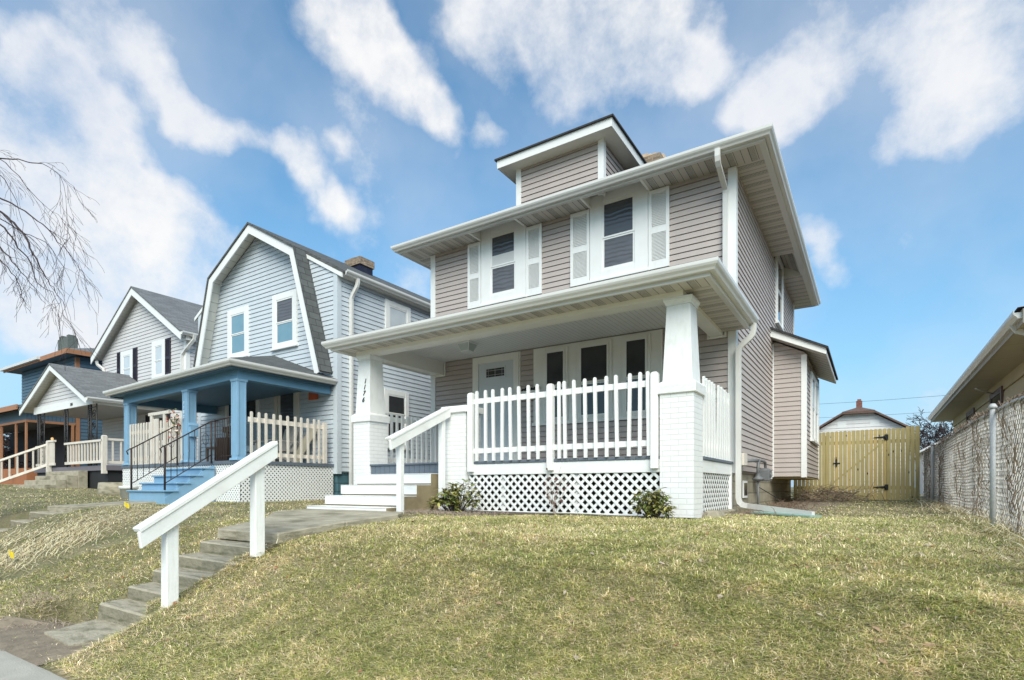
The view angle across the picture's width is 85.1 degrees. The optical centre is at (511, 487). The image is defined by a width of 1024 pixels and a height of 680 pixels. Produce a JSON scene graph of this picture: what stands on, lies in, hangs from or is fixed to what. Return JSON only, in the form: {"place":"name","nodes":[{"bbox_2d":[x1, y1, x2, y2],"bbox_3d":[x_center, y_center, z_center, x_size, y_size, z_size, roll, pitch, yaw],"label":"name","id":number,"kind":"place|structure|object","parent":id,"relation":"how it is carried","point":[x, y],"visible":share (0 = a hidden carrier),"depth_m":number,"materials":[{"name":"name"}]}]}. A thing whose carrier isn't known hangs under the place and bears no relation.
{"place":"outdoors","nodes":[
{"label":"outdoors","id":0,"kind":"place"},
{"bbox_2d":[0,650,66,679],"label":"sidewalk","id":1,"kind":"structure","parent":0,"point":[12,667],"depth_m":4.08,"materials":[{"name":"concrete"}]},
{"bbox_2d":[44,619,126,646],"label":"step","id":2,"kind":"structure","parent":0,"point":[92,631],"depth_m":5.01,"materials":[{"name":"concrete"}]},
{"bbox_2d":[206,426,230,461],"bbox_3d":[-7.263,-1.045,13.883,0.470,0.990,0.470,0,0,33],"label":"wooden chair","id":3,"kind":"object","parent":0,"point":[208,448],"visible":0.16,"depth_m":13.99,"materials":[{"name":"brown wood"}]},
{"bbox_2d":[216,437,230,460],"bbox_3d":[-6.368,-0.836,12.640,0.440,0.569,0.450,0,0,33],"label":"storage box","id":4,"kind":"object","parent":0,"point":[226,448],"visible":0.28,"depth_m":12.41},
{"bbox_2d":[253,427,298,461],"bbox_3d":[-5.559,-1.000,13.286,0.690,0.946,0.912,0,0,33],"label":"slatted lounge chair","id":5,"kind":"object","parent":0,"point":[291,441],"visible":0.37,"depth_m":13.44,"materials":[{"name":"grey wood"}]},
{"bbox_2d":[0,484,1023,679],"bbox_3d":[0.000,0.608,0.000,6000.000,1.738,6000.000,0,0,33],"label":"lawn","id":6,"kind":"structure","parent":0,"point":[5,519],"depth_m":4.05,"materials":[{"name":"plant"}]},
{"bbox_2d":[9,549,13,558],"bbox_3d":[-6.537,0.929,7.271,0.157,0.240,0.022,0,0,33],"label":"marker flag","id":7,"kind":"object","parent":6,"relation":"on","point":[11,555],"visible":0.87,"depth_m":7.24,"materials":[{"name":"plastic"}]},
{"bbox_2d":[3,433,35,474],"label":"bare shrubs","id":8,"kind":"object","parent":6,"relation":"on","point":[6,447],"visible":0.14,"depth_m":28.58,"materials":[{"name":"brown plant"}]},
{"bbox_2d":[0,511,66,532],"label":"concrete steps","id":9,"kind":"structure","parent":6,"relation":"on","point":[35,515],"depth_m":9.99,"materials":[{"name":"grey concrete"}]},
{"bbox_2d":[0,334,102,484],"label":"slate blue house","id":10,"kind":"structure","parent":6,"relation":"on","point":[12,421],"depth_m":24.76,"materials":[{"name":"wood"}]},
{"bbox_2d":[0,616,103,665],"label":"bare soil patch","id":11,"kind":"object","parent":6,"relation":"on","point":[22,645],"visible":0.62,"depth_m":4.78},
{"bbox_2d":[0,150,104,370],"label":"drooping bare tree","id":12,"kind":"object","parent":6,"relation":"on","point":[25,237],"visible":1,"depth_m":8.25,"materials":[{"name":"brown plant"}]},
{"bbox_2d":[0,581,114,635],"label":"path litter","id":13,"kind":"object","parent":6,"relation":"on","point":[36,597],"visible":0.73,"depth_m":5.71,"materials":[{"name":"brown plant"}]},
{"bbox_2d":[47,501,155,512],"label":"neighbour walkway","id":14,"kind":"structure","parent":6,"relation":"on","point":[68,508],"depth_m":10.43,"materials":[{"name":"concrete"}]},
{"bbox_2d":[0,286,202,488],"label":"pale grey house","id":15,"kind":"structure","parent":6,"relation":"on","point":[147,334],"depth_m":20.18,"materials":[{"name":"white wood"}]},
{"bbox_2d":[120,349,132,377],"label":"window","id":16,"kind":"structure","parent":15,"relation":"in","point":[126,357],"depth_m":21.79,"materials":[{"name":"clear glass"}]},
{"bbox_2d":[152,338,164,377],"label":"window","id":17,"kind":"structure","parent":15,"relation":"in","point":[158,347],"depth_m":20.46,"materials":[{"name":"clear glass"}]},
{"bbox_2d":[154,415,162,444],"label":"window","id":18,"kind":"structure","parent":15,"relation":"in","point":[160,417],"depth_m":20.41,"materials":[{"name":"clear glass"}]},
{"bbox_2d":[0,504,226,575],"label":"straw","id":19,"kind":"object","parent":6,"relation":"on","point":[42,543],"visible":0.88,"depth_m":8.02,"materials":[{"name":"beige plant"}]},
{"bbox_2d":[97,482,141,494],"bbox_3d":[-10.666,0.063,15.201,1.040,0.410,1.040,0,0,33],"label":"concrete planter","id":20,"kind":"object","parent":6,"relation":"on","point":[107,488],"visible":0.46,"depth_m":14.72,"materials":[{"name":"beige concrete"}]},
{"bbox_2d":[118,486,138,498],"bbox_3d":[-8.812,0.108,12.817,0.390,0.290,0.390,0,0,33],"label":"flower pot","id":21,"kind":"object","parent":6,"relation":"on","point":[124,493],"visible":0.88,"depth_m":12.67,"materials":[{"name":"white plastic"}]},
{"bbox_2d":[98,539,272,626],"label":"concrete steps","id":22,"kind":"structure","parent":6,"relation":"on","point":[210,557],"depth_m":5.69,"materials":[{"name":"grey concrete"}]},
{"bbox_2d":[133,441,277,608],"bbox_3d":[-2.826,0.311,5.247,0.156,1.579,1.302,0,0,33],"label":"handrail","id":23,"kind":"object","parent":6,"relation":"on","point":[163,523],"visible":0.91,"depth_m":5.11,"materials":[{"name":"white paint"}]},
{"bbox_2d":[145,536,285,580],"bbox_3d":[-3.238,0.864,5.909,1.689,0.714,1.061,0,0,33],"label":"dead grass tuft","id":24,"kind":"object","parent":6,"relation":"on","point":[238,559],"visible":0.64,"depth_m":5.57,"materials":[{"name":"plant"}]},
{"bbox_2d":[103,222,430,503],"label":"blue gambrel house","id":25,"kind":"structure","parent":6,"relation":"on","point":[274,312],"depth_m":13.43,"materials":[{"name":"blue wood"}]},
{"bbox_2d":[166,408,182,437],"bbox_3d":[-7.504,-1.400,12.366,0.295,0.725,0.530,0,0,-39],"label":"flower spray","id":26,"kind":"object","parent":25,"relation":"attached to","point":[174,420],"visible":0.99,"depth_m":12.33,"materials":[{"name":"beige plant"}]},
{"bbox_2d":[225,405,230,436],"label":"window","id":27,"kind":"structure","parent":25,"relation":"in","point":[228,407],"depth_m":15.42,"materials":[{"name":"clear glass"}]},
{"bbox_2d":[227,305,249,357],"bbox_3d":[-7.471,-4.192,15.174,1.020,1.375,0.085,0,0,33],"label":"window","id":28,"kind":"structure","parent":25,"relation":"in","point":[238,318],"depth_m":15.16,"materials":[{"name":"white glass"}]},
{"bbox_2d":[246,399,260,451],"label":"window","id":29,"kind":"structure","parent":25,"relation":"in","point":[254,406],"depth_m":14.82,"materials":[{"name":"clear glass"}]},
{"bbox_2d":[270,289,298,351],"bbox_3d":[-5.744,-4.212,14.061,1.050,1.415,0.085,0,0,33],"label":"window","id":30,"kind":"structure","parent":25,"relation":"in","point":[284,305],"depth_m":14.05,"materials":[{"name":"white glass"}]},
{"bbox_2d":[278,393,295,461],"bbox_3d":[-5.661,-1.559,14.032,0.758,1.959,0.024,0,0,33],"label":"storm door","id":31,"kind":"structure","parent":25,"relation":"in","point":[287,402],"depth_m":14.02,"materials":[{"name":"clear glass"}]},
{"bbox_2d":[293,428,317,462],"bbox_3d":[-4.964,-1.005,13.323,0.726,0.996,0.122,0,0,7],"label":"leaning board","id":32,"kind":"object","parent":25,"relation":"on","point":[305,442],"visible":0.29,"depth_m":13.30,"materials":[{"name":"beige wood"}]},
{"bbox_2d":[384,388,410,449],"bbox_3d":[-3.021,-1.773,14.617,0.085,1.535,0.960,0,0,33],"label":"window","id":33,"kind":"structure","parent":25,"relation":"in","point":[396,402],"depth_m":14.60,"materials":[{"name":"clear glass"}]},
{"bbox_2d":[385,299,410,327],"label":"window","id":34,"kind":"structure","parent":25,"relation":"in","point":[395,313],"depth_m":14.59,"materials":[{"name":"clear glass"}]},
{"bbox_2d":[217,509,403,543],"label":"walkway","id":35,"kind":"structure","parent":6,"relation":"on","point":[288,524],"depth_m":6.76,"materials":[{"name":"concrete"}]},
{"bbox_2d":[385,406,450,512],"bbox_3d":[-1.401,-0.425,8.456,0.136,1.770,1.342,0,0,33],"label":"handrail","id":36,"kind":"object","parent":6,"relation":"on","point":[398,439],"visible":0.8,"depth_m":8.33,"materials":[{"name":"white paint"}]},
{"bbox_2d":[0,508,1017,679],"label":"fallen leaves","id":37,"kind":"object","parent":6,"relation":"on","point":[715,606],"visible":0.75,"depth_m":4.00,"materials":[{"name":"orange plant"}]},
{"bbox_2d":[404,510,683,517],"bbox_3d":[0.304,0.373,7.579,4.200,0.028,1.170,0,0,33],"label":"planting bed","id":38,"kind":"object","parent":6,"relation":"on","point":[499,512],"visible":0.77,"depth_m":7.89,"materials":[{"name":"brown soil"}]},
{"bbox_2d":[427,479,483,512],"bbox_3d":[-0.851,0.131,8.317,0.712,0.529,0.902,0,0,-34],"label":"evergreen shrub","id":39,"kind":"object","parent":38,"relation":"on","point":[450,500],"visible":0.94,"depth_m":8.24,"materials":[{"name":"green plant"}]},
{"bbox_2d":[394,507,538,516],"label":"bed litter","id":40,"kind":"object","parent":38,"relation":"on","point":[431,511],"visible":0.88,"depth_m":8.01,"materials":[{"name":"brown plant"}]},
{"bbox_2d":[534,459,569,513],"bbox_3d":[0.623,-0.026,7.812,0.578,0.791,0.546,0,0,-12],"label":"bare rose bush","id":41,"kind":"object","parent":38,"relation":"on","point":[554,501],"visible":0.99,"depth_m":7.80,"materials":[{"name":"red plant"}]},
{"bbox_2d":[630,487,677,518],"bbox_3d":[1.738,0.206,6.873,0.599,0.425,0.537,0,0,33],"label":"evergreen shrub","id":42,"kind":"object","parent":38,"relation":"on","point":[653,506],"visible":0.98,"depth_m":6.82,"materials":[{"name":"green plant"}]},
{"bbox_2d":[307,113,837,518],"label":"taupe house","id":43,"kind":"structure","parent":6,"relation":"on","point":[609,323],"depth_m":9.69,"materials":[{"name":"beige wood"}]},
{"bbox_2d":[479,360,512,460],"bbox_3d":[-0.333,-1.532,11.363,0.866,2.045,0.034,0,0,33],"label":"door","id":44,"kind":"structure","parent":43,"relation":"in","point":[496,376],"depth_m":11.35,"materials":[{"name":"white wood"}]},
{"bbox_2d":[479,220,526,306],"bbox_3d":[-0.183,-4.548,11.253,1.140,1.625,0.080,0,0,33],"label":"window","id":45,"kind":"structure","parent":43,"relation":"in","point":[505,282],"depth_m":11.25,"materials":[{"name":"white glass"}]},
{"bbox_2d":[543,346,567,421],"bbox_3d":[0.823,-1.960,10.590,0.530,1.400,0.044,0,0,33],"label":"window","id":46,"kind":"structure","parent":43,"relation":"in","point":[555,360],"depth_m":10.58,"materials":[{"name":"white plastic"}]},
{"bbox_2d":[577,339,611,419],"bbox_3d":[1.495,-1.960,10.156,0.690,1.400,0.044,0,0,33],"label":"window","id":47,"kind":"structure","parent":43,"relation":"in","point":[594,359],"depth_m":10.14,"materials":[{"name":"black glass"}]},
{"bbox_2d":[588,181,649,283],"bbox_3d":[1.889,-4.548,9.918,1.150,1.625,0.080,0,0,33],"label":"window","id":48,"kind":"structure","parent":43,"relation":"in","point":[613,255],"depth_m":9.91,"materials":[{"name":"white glass"}]},
{"bbox_2d":[622,333,650,415],"bbox_3d":[2.163,-1.960,9.726,0.520,1.400,0.044,0,0,33],"label":"window","id":49,"kind":"structure","parent":43,"relation":"in","point":[636,349],"depth_m":9.72,"materials":[{"name":"black glass"}]},
{"bbox_2d":[742,481,747,497],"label":"basement window","id":50,"kind":"structure","parent":43,"relation":"in","point":[744,483],"depth_m":9.71,"materials":[{"name":"clear glass"}]},
{"bbox_2d":[747,459,771,504],"bbox_3d":[4.399,-0.053,9.906,0.254,0.905,1.687,0,0,35],"label":"gas meter","id":51,"kind":"object","parent":43,"relation":"attached to","point":[764,473],"visible":0.95,"depth_m":9.73,"materials":[{"name":"grey paint"}]},
{"bbox_2d":[775,256,783,330],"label":"window","id":52,"kind":"structure","parent":43,"relation":"in","point":[779,269],"depth_m":12.99,"materials":[{"name":"clear glass"}]},
{"bbox_2d":[810,371,816,443],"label":"window","id":53,"kind":"structure","parent":43,"relation":"in","point":[813,379],"depth_m":12.74,"materials":[{"name":"white glass"}]},
{"bbox_2d":[815,380,819,445],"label":"window","id":54,"kind":"structure","parent":43,"relation":"in","point":[817,384],"depth_m":14.09,"materials":[{"name":"white glass"}]},
{"bbox_2d":[794,426,919,500],"bbox_3d":[9.054,-0.529,14.784,2.844,2.058,0.178,0,0,33],"label":"wooden gate fence","id":55,"kind":"object","parent":6,"relation":"on","point":[909,440],"visible":0.78,"depth_m":14.54,"materials":[{"name":"yellow wood"}]},
{"bbox_2d":[906,407,952,449],"bbox_3d":[25.238,-2.443,33.377,3.912,5.544,4.969,0,0,33],"label":"bare tree","id":56,"kind":"object","parent":6,"relation":"on","point":[946,430],"visible":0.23,"depth_m":33.85,"materials":[{"name":"grey plant"}]},
{"bbox_2d":[920,437,952,494],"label":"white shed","id":57,"kind":"structure","parent":6,"relation":"on","point":[921,473],"depth_m":24.57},
{"bbox_2d":[920,424,953,449],"bbox_3d":[22.573,-1.544,29.963,3.020,3.706,4.496,0,0,-42],"label":"bare tree","id":58,"kind":"object","parent":6,"relation":"on","point":[937,435],"visible":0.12,"depth_m":30.07,"materials":[{"name":"grey plant"}]},
{"bbox_2d":[898,497,1023,588],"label":"fence foot grass","id":59,"kind":"structure","parent":6,"relation":"on","point":[949,509],"depth_m":5.72,"materials":[{"name":"plant"}]},
{"bbox_2d":[923,396,1023,536],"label":"chain link fence","id":60,"kind":"object","parent":6,"relation":"on","point":[993,487],"visible":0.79,"depth_m":6.63,"materials":[{"name":"metal"}]},
{"bbox_2d":[922,391,1023,534],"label":"dry vines","id":61,"kind":"object","parent":60,"relation":"attached to","point":[977,416],"visible":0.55,"depth_m":6.55,"materials":[{"name":"brown plant"}]},
{"bbox_2d":[927,306,1023,505],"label":"tan house","id":62,"kind":"structure","parent":6,"relation":"on","point":[993,372],"depth_m":11.49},
{"bbox_2d":[966,407,975,441],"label":"window","id":63,"kind":"structure","parent":62,"relation":"in","point":[971,413],"depth_m":15.54,"materials":[{"name":"grey glass"}]},
{"bbox_2d":[989,386,1003,431],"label":"window","id":64,"kind":"structure","parent":62,"relation":"in","point":[998,395],"depth_m":12.14,"materials":[{"name":"grey glass"}]},
{"bbox_2d":[0,0,1023,486],"label":"sky","id":65,"kind":"structure","parent":0,"point":[340,130],"materials":[{"name":"blue"}]},
{"bbox_2d":[727,500,852,516],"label":"side yard soil","id":66,"kind":"structure","parent":0,"point":[823,504],"depth_m":10.83,"materials":[{"name":"brown soil"}]},
{"bbox_2d":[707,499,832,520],"bbox_3d":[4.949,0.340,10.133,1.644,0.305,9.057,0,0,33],"label":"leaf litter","id":67,"kind":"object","parent":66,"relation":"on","point":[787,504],"visible":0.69,"depth_m":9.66,"materials":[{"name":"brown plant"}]},
{"bbox_2d":[780,479,903,502],"bbox_3d":[7.778,0.217,13.690,2.993,0.832,2.422,0,0,5],"label":"brush pile","id":68,"kind":"object","parent":66,"relation":"on","point":[821,493],"visible":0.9,"depth_m":13.41,"materials":[{"name":"brown plant"}]},
{"bbox_2d":[813,399,909,493],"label":"white back house","id":69,"kind":"structure","parent":0,"point":[861,419],"depth_m":28.77,"materials":[{"name":"wood"}]},
{"bbox_2d":[823,412,926,417],"bbox_3d":[17.960,-3.719,22.331,34.001,1.272,0.010,0,0,33],"label":"power line","id":70,"kind":"object","parent":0,"point":[873,415],"visible":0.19,"depth_m":23.93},
{"bbox_2d":[827,395,944,403],"bbox_3d":[17.148,-4.213,21.070,34.001,1.385,0.010,0,0,33],"label":"power line","id":71,"kind":"object","parent":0,"point":[890,399],"visible":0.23,"depth_m":22.33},
{"bbox_2d":[914,500,935,505],"bbox_3d":[8.587,0.320,11.478,0.482,0.100,0.285,0,0,33],"label":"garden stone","id":72,"kind":"object","parent":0,"point":[925,502],"visible":0.36,"depth_m":11.43,"materials":[{"name":"grey stone"}]}
]}

